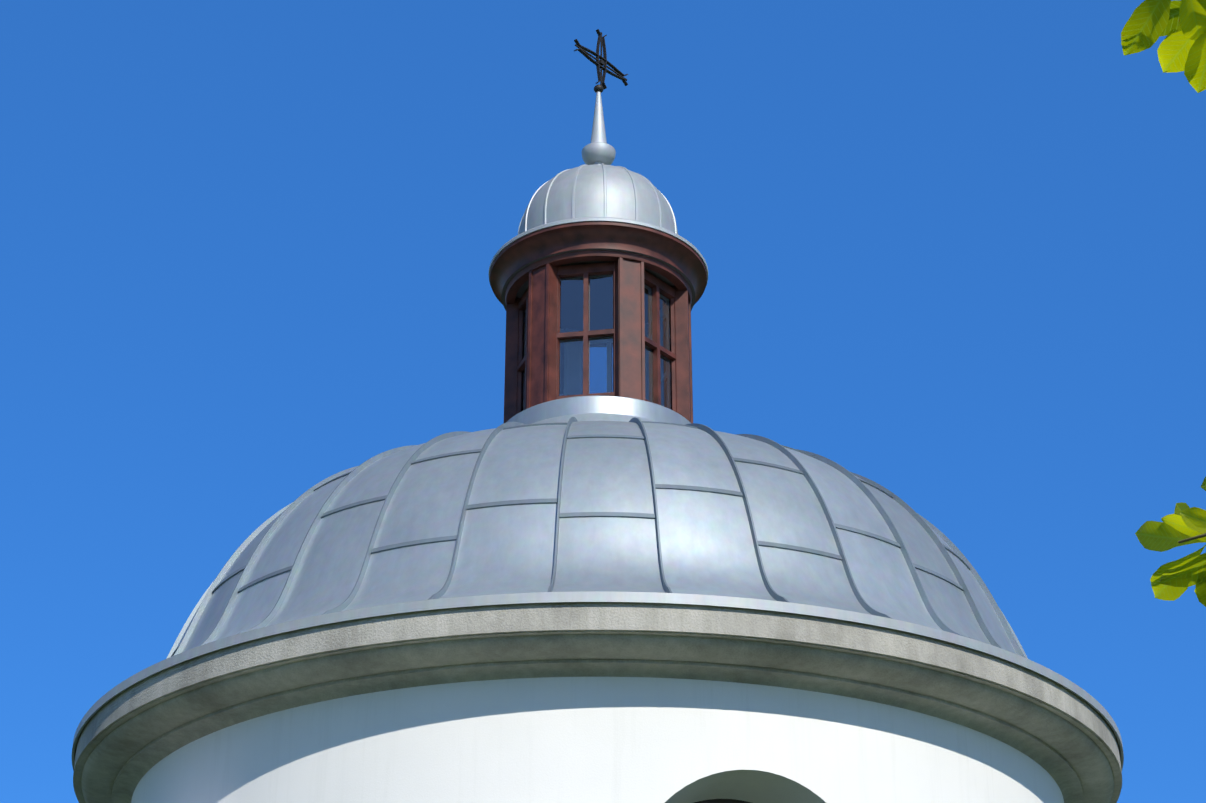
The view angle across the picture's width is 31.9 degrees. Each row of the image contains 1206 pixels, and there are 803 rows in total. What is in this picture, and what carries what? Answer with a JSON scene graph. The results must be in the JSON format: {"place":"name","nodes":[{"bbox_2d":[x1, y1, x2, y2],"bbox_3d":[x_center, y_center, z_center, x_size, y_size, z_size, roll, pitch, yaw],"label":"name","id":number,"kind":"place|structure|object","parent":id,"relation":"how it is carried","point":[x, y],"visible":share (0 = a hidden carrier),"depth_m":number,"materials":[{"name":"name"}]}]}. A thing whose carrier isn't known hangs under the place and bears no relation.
{"place":"outdoors","nodes":[
{"label":"outdoors","id":0,"kind":"place"},
{"bbox_2d":[501,248,694,330],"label":"lantern ceiling boards","id":1,"kind":"object","parent":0,"point":[525,286],"visible":0.08,"depth_m":15.18,"materials":[{"name":"brown wood"}]},
{"bbox_2d":[0,0,1205,802],"label":"sky","id":2,"kind":"structure","parent":0,"point":[953,251],"materials":[{"name":"blue"}]},
{"label":"ground","id":3,"kind":"structure","parent":0,"visible":0},
{"bbox_2d":[131,677,1063,802],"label":"wall","id":4,"kind":"structure","parent":3,"relation":"on","point":[596,740],"depth_m":10.89,"materials":[{"name":"white paint"}]},
{"bbox_2d":[73,602,1121,802],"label":"cornice moulding","id":5,"kind":"object","parent":4,"relation":"on","point":[133,735],"visible":0.94,"depth_m":11.00,"materials":[{"name":"concrete"}]},
{"bbox_2d":[72,591,1123,770],"bbox_3d":[-0.033,2.470,13.596,6.608,0.086,6.608,0,-27,-1],"label":"roof edge flashing","id":6,"kind":"object","parent":5,"relation":"on","point":[603,596],"visible":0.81,"depth_m":10.91,"materials":[{"name":"metal"}]},
{"bbox_2d":[177,421,1016,653],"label":"dome zinc panels","id":7,"kind":"object","parent":6,"relation":"on","point":[707,544],"visible":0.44,"depth_m":11.74,"materials":[{"name":"silver metal"}]},
{"bbox_2d":[166,417,1027,658],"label":"roof seams","id":8,"kind":"object","parent":6,"relation":"on","point":[920,519],"visible":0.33,"depth_m":12.23,"materials":[{"name":"silver metal"}]},
{"bbox_2d":[506,395,690,424],"bbox_3d":[-0.033,0.547,14.576,1.900,0.637,1.900,0,-27,-1],"label":"lantern base flashing","id":9,"kind":"object","parent":8,"relation":"on","point":[601,408],"visible":0.19,"depth_m":14.09,"materials":[{"name":"silver metal"}]},
{"bbox_2d":[504,257,692,422],"bbox_3d":[-0.033,-0.213,14.964,1.328,1.210,1.299,0,-27,-1],"label":"lantern frame","id":10,"kind":"object","parent":9,"relation":"on","point":[539,300],"visible":0.54,"depth_m":14.62,"materials":[{"name":"brown wood"}]},
{"bbox_2d":[521,274,671,411],"bbox_3d":[-0.033,-0.227,14.970,1.113,1.000,1.077,0,-27,-1],"label":"lantern glass","id":11,"kind":"object","parent":10,"relation":"in","point":[561,360],"visible":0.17,"depth_m":14.67,"materials":[{"name":"glass"}]},
{"bbox_2d":[490,221,706,346],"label":"lantern cornice","id":12,"kind":"structure","parent":10,"relation":"on","point":[517,254],"depth_m":14.75,"materials":[{"name":"brown wood"}]},
{"bbox_2d":[489,217,707,285],"bbox_3d":[-0.033,-0.915,15.321,1.594,0.054,1.594,0,-27,-1],"label":"cornice edge flashing","id":13,"kind":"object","parent":12,"relation":"on","point":[612,219],"depth_m":14.70,"materials":[{"name":"silver metal"}]},
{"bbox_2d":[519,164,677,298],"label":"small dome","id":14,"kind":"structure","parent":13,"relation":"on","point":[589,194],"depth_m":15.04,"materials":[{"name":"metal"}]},
{"bbox_2d":[518,163,676,234],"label":"dome ribs","id":15,"kind":"object","parent":14,"relation":"on","point":[605,193],"visible":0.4,"depth_m":15.10,"materials":[{"name":"metal"}]},
{"bbox_2d":[582,92,615,164],"bbox_3d":[-0.033,-1.970,15.858,0.256,0.852,0.256,0,-27,-1],"label":"finial","id":16,"kind":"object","parent":14,"relation":"on","point":[598,149],"depth_m":15.75,"materials":[{"name":"metal"}]},
{"bbox_2d":[574,29,627,92],"bbox_3d":[-0.025,-2.597,16.189,0.076,0.565,0.605,-20,-33,34],"label":"cross","id":17,"kind":"object","parent":16,"relation":"on","point":[602,63],"visible":0.96,"depth_m":16.16,"materials":[{"name":"grey metal"}]},
{"bbox_2d":[559,275,670,407],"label":"window frames","id":18,"kind":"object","parent":10,"relation":"attached to","point":[579,372],"depth_m":15.40,"materials":[{"name":"brown wood"}]},
{"bbox_2d":[694,799,750,802],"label":"arched window","id":19,"kind":"structure","parent":4,"relation":"attached to","point":[722,801],"depth_m":11.02,"materials":[{"name":"paint"}]},
{"bbox_2d":[1178,533,1205,543],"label":"chestnut twigs and petioles","id":20,"kind":"object","parent":3,"relation":"on","point":[1192,538],"visible":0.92,"depth_m":5.06,"materials":[{"name":"brown plant"}]},
{"bbox_2d":[1121,0,1205,606],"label":"leaves","id":21,"kind":"object","parent":20,"relation":"attached to","point":[1180,25],"visible":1,"depth_m":5.27,"materials":[{"name":"green plant"}]}
]}

